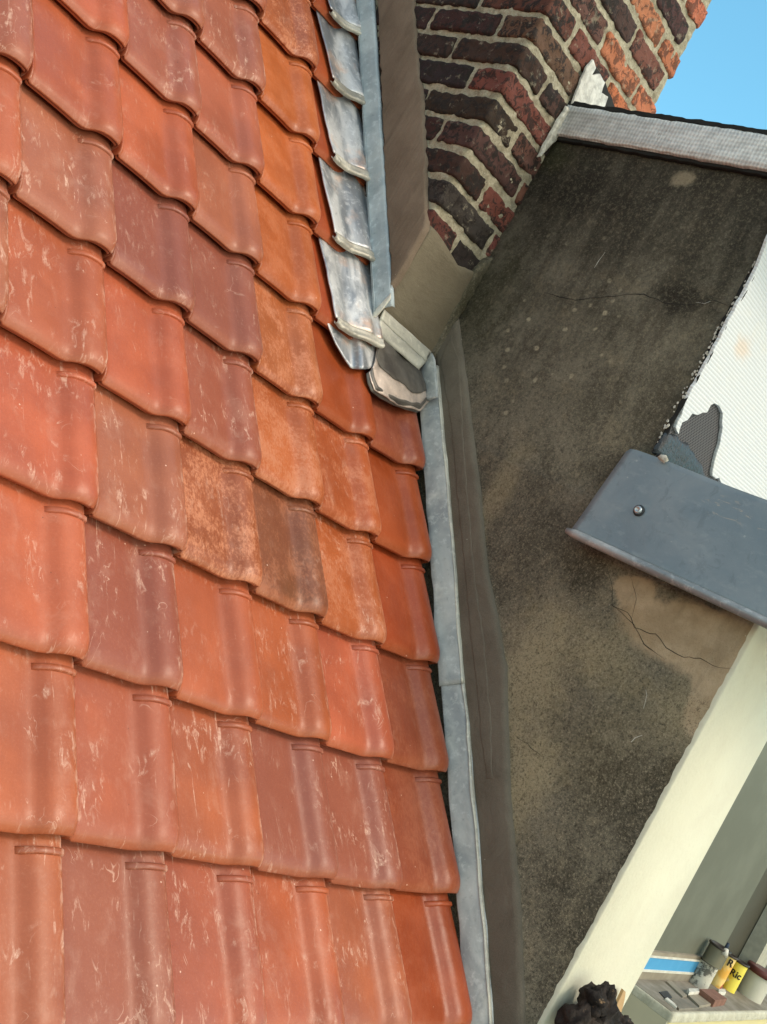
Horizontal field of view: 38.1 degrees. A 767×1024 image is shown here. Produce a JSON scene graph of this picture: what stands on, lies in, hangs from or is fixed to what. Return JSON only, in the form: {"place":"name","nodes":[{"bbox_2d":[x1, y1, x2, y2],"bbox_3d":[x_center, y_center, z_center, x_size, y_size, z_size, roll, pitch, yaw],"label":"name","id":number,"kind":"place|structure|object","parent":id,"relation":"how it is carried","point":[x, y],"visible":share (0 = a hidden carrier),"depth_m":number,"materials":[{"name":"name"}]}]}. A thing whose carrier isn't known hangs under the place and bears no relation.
{"place":"outdoors","nodes":[
{"label":"outdoors","id":0,"kind":"place"},
{"bbox_2d":[415,101,766,1023],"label":"parapet wall","id":1,"kind":"structure","parent":0,"point":[609,311],"depth_m":2.42,"materials":[{"name":"beige paint"}]},
{"bbox_2d":[420,365,464,685],"bbox_3d":[0.133,0.010,2.604,0.555,0.671,0.033,27,-3,40],"label":"lead flashing","id":2,"kind":"object","parent":1,"relation":"attached to","point":[443,572],"visible":0.93,"depth_m":2.56,"materials":[{"name":"grey metal"}]},
{"bbox_2d":[441,683,493,1023],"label":"lead flashing","id":3,"kind":"object","parent":1,"relation":"attached to","point":[473,928],"visible":0.97,"depth_m":2.27,"materials":[{"name":"grey metal"}]},
{"bbox_2d":[359,0,710,351],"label":"brick chimney","id":4,"kind":"object","parent":1,"relation":"on","point":[477,96],"visible":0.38,"depth_m":2.75,"materials":[{"name":"red brick"}]},
{"bbox_2d":[356,0,394,317],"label":"lead flashing","id":5,"kind":"object","parent":4,"relation":"attached to","point":[378,226],"visible":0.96,"depth_m":2.79,"materials":[{"name":"grey metal"}]},
{"bbox_2d":[379,309,430,368],"bbox_3d":[0.051,-0.410,2.684,0.024,0.063,0.220,27,-3,40],"label":"lead flashing","id":6,"kind":"object","parent":4,"relation":"attached to","point":[404,342],"visible":0.99,"depth_m":2.68,"materials":[{"name":"grey metal"}]},
{"bbox_2d":[421,353,437,400],"bbox_3d":[0.119,-0.332,2.736,0.094,0.115,0.009,27,-3,40],"label":"lead flashing","id":7,"kind":"object","parent":4,"relation":"attached to","point":[429,370],"visible":0.83,"depth_m":2.73,"materials":[{"name":"grey metal"}]},
{"bbox_2d":[565,449,766,628],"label":"zinc flashing","id":8,"kind":"object","parent":1,"relation":"attached to","point":[661,517],"visible":1,"depth_m":2.23,"materials":[{"name":"grey metal"}]},
{"bbox_2d":[685,993,710,1007],"bbox_3d":[1.680,2.606,5.929,0.117,0.012,0.269,27,-3,40],"label":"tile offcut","id":9,"kind":"object","parent":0,"point":[698,1000],"visible":0.9,"depth_m":5.90,"materials":[{"name":"white ceramic"}]},
{"bbox_2d":[654,742,766,968],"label":"rendered wall","id":10,"kind":"structure","parent":0,"point":[723,901],"depth_m":6.11,"materials":[{"name":"grey paint"}]},
{"bbox_2d":[621,979,766,1023],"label":"masonry ledge","id":11,"kind":"object","parent":10,"relation":"attached to","point":[646,1003],"visible":0.41,"depth_m":5.74,"materials":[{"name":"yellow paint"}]},
{"bbox_2d":[659,991,671,998],"bbox_3d":[1.441,2.466,5.671,0.055,0.004,0.196,28,-3,32],"label":"scrap","id":12,"kind":"object","parent":11,"relation":"on","point":[665,994],"visible":1,"depth_m":5.66,"materials":[{"name":"paint"}]},
{"bbox_2d":[639,950,701,980],"bbox_3d":[1.446,2.397,5.865,0.051,0.169,1.196,27,-3,40],"label":"blue board","id":13,"kind":"object","parent":11,"relation":"on","point":[668,966],"visible":0.59,"depth_m":5.96,"materials":[{"name":"paint"}]},
{"bbox_2d":[665,997,676,1008],"bbox_3d":[1.441,2.457,5.556,0.080,0.010,0.066,27,-3,40],"label":"timber strip","id":14,"kind":"object","parent":11,"relation":"on","point":[670,1002],"visible":1,"depth_m":5.54,"materials":[{"name":"white wood"}]},
{"bbox_2d":[665,981,686,997],"bbox_3d":[1.560,2.539,5.904,0.078,0.010,0.191,30,-2,-23],"label":"timber strip","id":15,"kind":"object","parent":11,"relation":"on","point":[677,990],"visible":1,"depth_m":5.89,"materials":[{"name":"grey wood"}]},
{"bbox_2d":[670,999,698,1010],"bbox_3d":[1.526,2.509,5.656,0.085,0.010,0.330,27,-3,40],"label":"tile offcut","id":16,"kind":"object","parent":11,"relation":"on","point":[684,1004],"visible":1,"depth_m":5.65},
{"bbox_2d":[686,988,698,994],"bbox_3d":[1.668,2.593,5.994,0.034,0.028,0.240,28,-3,38],"label":"white block","id":17,"kind":"object","parent":11,"relation":"on","point":[692,991],"depth_m":5.97,"materials":[{"name":"white"}]},
{"bbox_2d":[689,957,717,988],"bbox_3d":[1.814,2.615,6.312,0.145,0.157,0.145,27,-3,40],"label":"paint can","id":18,"kind":"object","parent":11,"relation":"on","point":[703,975],"visible":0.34,"depth_m":6.25,"materials":[{"name":"metal"}]},
{"bbox_2d":[702,939,730,969],"bbox_3d":[1.871,2.491,6.247,0.132,0.112,0.132,27,-3,40],"label":"paint can","id":19,"kind":"object","parent":18,"relation":"on","point":[713,956],"visible":0.96,"depth_m":6.20,"materials":[{"name":"metal"}]},
{"bbox_2d":[721,942,729,957],"bbox_3d":[1.918,2.451,6.204,0.039,0.076,0.072,28,-2,23],"label":"paint brush","id":20,"kind":"object","parent":19,"relation":"on","point":[725,953],"visible":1,"depth_m":6.19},
{"bbox_2d":[699,989,726,1006],"bbox_3d":[1.809,2.669,6.100,0.107,0.040,0.256,27,-3,40],"label":"brick block","id":21,"kind":"object","parent":11,"relation":"on","point":[714,998],"depth_m":6.04,"materials":[{"name":"brick"}]},
{"bbox_2d":[717,989,725,994],"bbox_3d":[1.953,2.776,6.419,0.033,0.020,0.212,28,-3,39],"label":"white block","id":22,"kind":"object","parent":11,"relation":"on","point":[722,991],"depth_m":6.40,"materials":[{"name":"white"}]},
{"bbox_2d":[711,953,737,988],"bbox_3d":[2.008,2.707,6.571,0.097,0.206,0.097,27,-3,40],"label":"paint can","id":23,"kind":"object","parent":11,"relation":"on","point":[720,978],"visible":0.79,"depth_m":6.53,"materials":[{"name":"orange metal"}]},
{"bbox_2d":[723,958,749,993],"bbox_3d":[2.102,2.774,6.650,0.105,0.186,0.105,27,-3,40],"label":"paint can","id":24,"kind":"object","parent":11,"relation":"on","point":[736,975],"visible":0.91,"depth_m":6.61,"materials":[{"name":"yellow metal"}]},
{"bbox_2d":[737,960,766,1003],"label":"paint tub","id":25,"kind":"object","parent":11,"relation":"on","point":[752,986],"visible":0.85,"depth_m":6.72,"materials":[{"name":"white plastic"}]},
{"bbox_2d":[738,905,766,967],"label":"door frame","id":26,"kind":"object","parent":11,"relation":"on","point":[754,949],"depth_m":6.90,"materials":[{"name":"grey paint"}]},
{"bbox_2d":[654,0,766,129],"label":"sky","id":27,"kind":"structure","parent":0,"point":[720,76],"materials":[{"name":"blue"}]},
{"bbox_3d":[-0.438,-0.552,2.182,2.563,3.147,1.620,27,-3,40],"label":"roof deck","id":28,"kind":"object","parent":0,"visible":0},
{"bbox_2d":[0,176,9,314],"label":"clay tile","id":29,"kind":"object","parent":28,"relation":"on","point":[4,200],"visible":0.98,"depth_m":1.65,"materials":[{"name":"orange ceramic"}]},
{"bbox_2d":[0,54,21,189],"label":"clay tile","id":30,"kind":"object","parent":28,"relation":"on","point":[10,138],"visible":0.94,"depth_m":1.74,"materials":[{"name":"red ceramic"}]},
{"bbox_2d":[0,0,33,76],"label":"clay tile","id":31,"kind":"object","parent":28,"relation":"on","point":[16,31],"visible":0.91,"depth_m":1.81,"materials":[{"name":"tile"}]},
{"bbox_2d":[0,832,65,1023],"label":"clay tile","id":32,"kind":"object","parent":28,"relation":"on","point":[32,977],"visible":0.94,"depth_m":1.38,"materials":[{"name":"ceramic"}]},
{"bbox_2d":[0,642,78,836],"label":"clay tile","id":33,"kind":"object","parent":28,"relation":"on","point":[38,778],"visible":0.95,"depth_m":1.46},
{"bbox_2d":[0,476,89,661],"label":"clay tile","id":34,"kind":"object","parent":28,"relation":"on","point":[43,591],"visible":0.9,"depth_m":1.56,"materials":[{"name":"orange ceramic"}]},
{"bbox_2d":[0,326,98,511],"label":"clay tile","id":35,"kind":"object","parent":28,"relation":"on","point":[48,442],"visible":0.95,"depth_m":1.65,"materials":[{"name":"red ceramic"}]},
{"bbox_2d":[0,194,107,377],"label":"clay tile","id":36,"kind":"object","parent":28,"relation":"on","point":[55,308],"visible":0.91,"depth_m":1.75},
{"bbox_2d":[8,80,116,258],"bbox_3d":[-0.544,-0.577,1.868,0.235,0.227,0.199,27,-3,40],"label":"clay tile","id":37,"kind":"object","parent":28,"relation":"on","point":[64,185],"visible":0.86,"depth_m":1.85,"materials":[{"name":"ceramic"}]},
{"bbox_2d":[20,0,122,150],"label":"clay tile","id":38,"kind":"object","parent":28,"relation":"on","point":[72,75],"visible":0.88,"depth_m":1.95,"materials":[{"name":"ceramic"}]},
{"bbox_2d":[57,0,129,52],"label":"clay tile","id":39,"kind":"object","parent":28,"relation":"on","point":[109,18],"visible":0.93,"depth_m":2.04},
{"bbox_2d":[61,839,175,1023],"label":"clay tile","id":40,"kind":"object","parent":28,"relation":"on","point":[117,958],"visible":0.83,"depth_m":1.50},
{"bbox_2d":[61,664,178,852],"bbox_3d":[-0.389,0.351,1.607,0.234,0.230,0.191,27,-3,40],"label":"clay tile","id":41,"kind":"object","parent":28,"relation":"on","point":[127,796],"visible":0.82,"depth_m":1.59,"materials":[{"name":"orange tile"}]},
{"bbox_2d":[74,515,182,692],"bbox_3d":[-0.403,0.134,1.709,0.233,0.226,0.191,27,-3,40],"label":"clay tile","id":42,"kind":"object","parent":28,"relation":"on","point":[134,632],"visible":0.85,"depth_m":1.69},
{"bbox_2d":[84,382,187,553],"bbox_3d":[-0.411,-0.076,1.811,0.232,0.224,0.192,27,-3,40],"label":"clay tile","id":43,"kind":"object","parent":28,"relation":"on","point":[141,496],"visible":0.83,"depth_m":1.79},
{"bbox_2d":[94,262,190,428],"bbox_3d":[-0.424,-0.288,1.912,0.233,0.224,0.193,27,-3,40],"label":"clay tile","id":44,"kind":"object","parent":28,"relation":"on","point":[146,371],"visible":0.9,"depth_m":1.90,"materials":[{"name":"orange ceramic"}]},
{"bbox_2d":[103,156,195,316],"bbox_3d":[-0.435,-0.503,2.017,0.235,0.226,0.195,27,-3,40],"label":"clay tile","id":45,"kind":"object","parent":28,"relation":"on","point":[150,255],"visible":0.85,"depth_m":2.00,"materials":[{"name":"red ceramic"}]},
{"bbox_2d":[111,59,199,214],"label":"clay tile","id":46,"kind":"object","parent":28,"relation":"on","point":[154,150],"visible":0.83,"depth_m":2.10,"materials":[{"name":"ceramic"}]},
{"bbox_2d":[119,0,201,119],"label":"clay tile","id":47,"kind":"object","parent":28,"relation":"on","point":[157,54],"visible":0.9,"depth_m":2.21,"materials":[{"name":"red tile"}]},
{"bbox_2d":[158,0,204,32],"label":"clay tile","id":48,"kind":"object","parent":28,"relation":"on","point":[193,11],"visible":0.94,"depth_m":2.30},
{"bbox_2d":[164,697,263,866],"bbox_3d":[-0.283,0.418,1.755,0.234,0.228,0.194,27,-3,40],"label":"clay tile","id":49,"kind":"object","parent":28,"relation":"on","point":[218,805],"visible":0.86,"depth_m":1.74,"materials":[{"name":"orange tile"}]},
{"bbox_2d":[164,854,266,1023],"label":"clay tile","id":50,"kind":"object","parent":28,"relation":"on","point":[216,966],"visible":0.79,"depth_m":1.65,"materials":[{"name":"ceramic"}]},
{"bbox_2d":[168,556,262,720],"bbox_3d":[-0.295,0.206,1.856,0.232,0.225,0.192,27,-3,40],"label":"clay tile","id":51,"kind":"object","parent":28,"relation":"on","point":[221,673],"visible":0.86,"depth_m":1.84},
{"bbox_2d":[173,432,262,588],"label":"clay tile","id":52,"kind":"object","parent":28,"relation":"on","point":[223,540],"visible":0.84,"depth_m":1.94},
{"bbox_2d":[179,319,261,471],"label":"clay tile","id":53,"kind":"object","parent":28,"relation":"on","point":[222,423],"visible":0.83,"depth_m":2.05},
{"bbox_2d":[182,221,262,364],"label":"clay tile","id":54,"kind":"object","parent":28,"relation":"on","point":[223,314],"visible":0.83,"depth_m":2.15,"materials":[{"name":"ceramic"}]},
{"bbox_2d":[188,128,262,267],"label":"clay tile","id":55,"kind":"object","parent":28,"relation":"on","point":[224,215],"visible":0.8,"depth_m":2.25,"materials":[{"name":"ceramic"}]},
{"bbox_2d":[191,40,264,178],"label":"clay tile","id":56,"kind":"object","parent":28,"relation":"on","point":[225,121],"visible":0.81,"depth_m":2.36,"materials":[{"name":"ceramic"}]},
{"bbox_2d":[195,0,265,95],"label":"clay tile","id":57,"kind":"object","parent":28,"relation":"on","point":[227,37],"visible":0.94,"depth_m":2.47,"materials":[{"name":"tile"}]},
{"bbox_2d":[250,0,266,15],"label":"clay tile","id":58,"kind":"object","parent":28,"relation":"on","point":[260,6],"visible":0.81,"depth_m":2.59,"materials":[{"name":"red ceramic"}]},
{"bbox_2d":[251,371,324,507],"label":"clay tile","id":59,"kind":"object","parent":28,"relation":"on","point":[289,466],"visible":0.76,"depth_m":2.20,"materials":[{"name":"orange ceramic"}]},
{"bbox_2d":[250,275,322,407],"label":"clay tile","id":60,"kind":"object","parent":59,"relation":"on","point":[287,363],"visible":0.83,"depth_m":2.30,"materials":[{"name":"orange ceramic"}]},
{"bbox_2d":[252,183,321,314],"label":"clay tile","id":61,"kind":"object","parent":60,"relation":"on","point":[285,268],"visible":0.88,"depth_m":2.41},
{"bbox_2d":[255,101,320,227],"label":"clay tile","id":62,"kind":"object","parent":61,"relation":"on","point":[286,179],"visible":0.87,"depth_m":2.52,"materials":[{"name":"orange ceramic"}]},
{"bbox_2d":[249,476,327,619],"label":"clay tile","id":63,"kind":"object","parent":28,"relation":"on","point":[293,579],"visible":0.81,"depth_m":2.10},
{"bbox_2d":[257,23,319,146],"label":"clay tile","id":64,"kind":"object","parent":28,"relation":"on","point":[285,98],"visible":0.84,"depth_m":2.63,"materials":[{"name":"orange ceramic"}]},
{"bbox_2d":[258,0,318,70],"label":"clay tile","id":65,"kind":"object","parent":28,"relation":"on","point":[288,25],"visible":0.87,"depth_m":2.73,"materials":[{"name":"orange ceramic"}]},
{"bbox_2d":[249,591,331,741],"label":"clay tile","id":66,"kind":"object","parent":28,"relation":"on","point":[294,693],"visible":0.79,"depth_m":1.99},
{"bbox_2d":[249,722,337,879],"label":"clay tile","id":67,"kind":"object","parent":28,"relation":"on","point":[297,826],"visible":0.81,"depth_m":1.89,"materials":[{"name":"red ceramic"}]},
{"bbox_2d":[250,869,344,1023],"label":"clay tile","id":68,"kind":"object","parent":28,"relation":"on","point":[301,977],"visible":0.77,"depth_m":1.80,"materials":[{"name":"tile"}]},
{"bbox_2d":[310,234,371,345],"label":"clay tile","id":69,"kind":"object","parent":28,"relation":"on","point":[324,316],"visible":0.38,"depth_m":2.50,"materials":[{"name":"orange ceramic"}]},
{"bbox_2d":[310,154,369,265],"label":"clay tile","id":70,"kind":"object","parent":69,"relation":"on","point":[323,228],"visible":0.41,"depth_m":2.62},
{"bbox_2d":[311,77,365,186],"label":"clay tile","id":71,"kind":"object","parent":70,"relation":"on","point":[322,149],"visible":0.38,"depth_m":2.73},
{"bbox_2d":[310,7,361,109],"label":"clay tile","id":72,"kind":"object","parent":71,"relation":"on","point":[321,72],"visible":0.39,"depth_m":2.84,"materials":[{"name":"orange ceramic"}]},
{"bbox_2d":[310,0,357,40],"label":"clay tile","id":73,"kind":"object","parent":72,"relation":"on","point":[322,8],"visible":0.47,"depth_m":2.93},
{"bbox_2d":[328,0,360,35],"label":"lead soaker","id":74,"kind":"object","parent":73,"relation":"attached to","point":[343,14],"visible":1,"depth_m":2.99,"materials":[{"name":"grey metal"}]},
{"bbox_2d":[316,10,365,105],"bbox_3d":[-0.109,-1.198,2.907,0.228,0.236,0.148,27,-3,40],"label":"lead soaker","id":75,"kind":"object","parent":72,"relation":"attached to","point":[342,47],"visible":0.98,"depth_m":2.90,"materials":[{"name":"grey metal"}]},
{"bbox_2d":[316,80,369,181],"bbox_3d":[-0.098,-0.970,2.795,0.233,0.240,0.153,27,-3,40],"label":"lead soaker","id":76,"kind":"object","parent":71,"relation":"attached to","point":[343,123],"visible":0.98,"depth_m":2.79,"materials":[{"name":"grey metal"}]},
{"bbox_2d":[318,156,375,261],"bbox_3d":[-0.086,-0.742,2.683,0.230,0.232,0.156,27,-3,40],"label":"lead soaker","id":77,"kind":"object","parent":70,"relation":"attached to","point":[345,191],"visible":0.94,"depth_m":2.67,"materials":[{"name":"grey metal"}]},
{"bbox_2d":[318,237,384,348],"bbox_3d":[-0.076,-0.520,2.574,0.226,0.226,0.163,27,-3,40],"label":"lead soaker","id":78,"kind":"object","parent":69,"relation":"attached to","point":[349,277],"visible":0.96,"depth_m":2.56,"materials":[{"name":"grey metal"}]},
{"bbox_2d":[314,510,386,644],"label":"clay tile","id":79,"kind":"object","parent":28,"relation":"on","point":[355,609],"visible":0.79,"depth_m":2.25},
{"bbox_2d":[313,412,380,538],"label":"clay tile","id":80,"kind":"object","parent":79,"relation":"on","point":[350,501],"visible":0.81,"depth_m":2.35,"materials":[{"name":"orange ceramic"}]},
{"bbox_2d":[311,320,376,441],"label":"clay tile","id":81,"kind":"object","parent":80,"relation":"on","point":[345,405],"visible":0.66,"depth_m":2.45,"materials":[{"name":"orange ceramic"}]},
{"bbox_2d":[327,323,375,368],"bbox_3d":[-0.072,-0.372,2.509,0.089,0.090,0.160,27,-3,40],"label":"lead soaker","id":82,"kind":"object","parent":81,"relation":"attached to","point":[355,353],"visible":0.89,"depth_m":2.51,"materials":[{"name":"grey metal"}]},
{"bbox_2d":[316,623,393,759],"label":"clay tile","id":83,"kind":"object","parent":28,"relation":"on","point":[359,716],"visible":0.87,"depth_m":2.15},
{"bbox_2d":[320,744,402,889],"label":"clay tile","id":84,"kind":"object","parent":28,"relation":"on","point":[365,841],"visible":0.79,"depth_m":2.05,"materials":[{"name":"red tile"}]},
{"bbox_2d":[325,882,411,1023],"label":"clay tile","id":85,"kind":"object","parent":28,"relation":"on","point":[373,982],"visible":0.66,"depth_m":1.96,"materials":[{"name":"red ceramic"}]},
{"bbox_2d":[366,368,425,470],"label":"clay tile","id":86,"kind":"object","parent":28,"relation":"on","point":[397,438],"visible":0.54,"depth_m":2.60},
{"bbox_2d":[366,340,428,412],"bbox_3d":[0.034,-0.314,2.630,0.117,0.143,0.263,27,-3,40],"label":"lead apron","id":87,"kind":"object","parent":86,"relation":"on","point":[394,377],"visible":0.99,"depth_m":2.61,"materials":[{"name":"grey metal"}]},
{"bbox_2d":[368,447,431,563],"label":"clay tile","id":88,"kind":"object","parent":28,"relation":"on","point":[404,531],"visible":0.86,"depth_m":2.52,"materials":[{"name":"orange ceramic"}]},
{"bbox_2d":[376,647,448,772],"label":"clay tile","id":89,"kind":"object","parent":28,"relation":"on","point":[416,725],"visible":0.8,"depth_m":2.31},
{"bbox_2d":[370,541,439,664],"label":"clay tile","id":90,"kind":"object","parent":89,"relation":"on","point":[408,617],"visible":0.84,"depth_m":2.42,"materials":[{"name":"orange tile"}]},
{"bbox_2d":[389,889,471,1023],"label":"clay tile","id":91,"kind":"object","parent":28,"relation":"on","point":[433,966],"visible":0.77,"depth_m":2.12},
{"bbox_2d":[381,761,459,893],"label":"clay tile","id":92,"kind":"object","parent":91,"relation":"on","point":[428,861],"visible":0.78,"depth_m":2.22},
{"bbox_3d":[0.479,1.250,2.231,0.268,0.100,0.640,27,-3,40],"label":"wall stub","id":93,"kind":"object","parent":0,"visible":0},
{"bbox_2d":[554,981,633,1023],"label":"crumpled rag","id":94,"kind":"object","parent":93,"relation":"on","point":[596,1004],"visible":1,"depth_m":2.08,"materials":[{"name":"black fabric"}]},
{"bbox_2d":[616,988,625,1011],"bbox_3d":[0.488,1.031,2.305,0.007,0.090,0.070,27,-3,40],"label":"cardboard shard","id":95,"kind":"object","parent":93,"relation":"on","point":[620,999],"visible":0.47,"depth_m":2.29,"materials":[{"name":"beige cardboard"}]}
]}

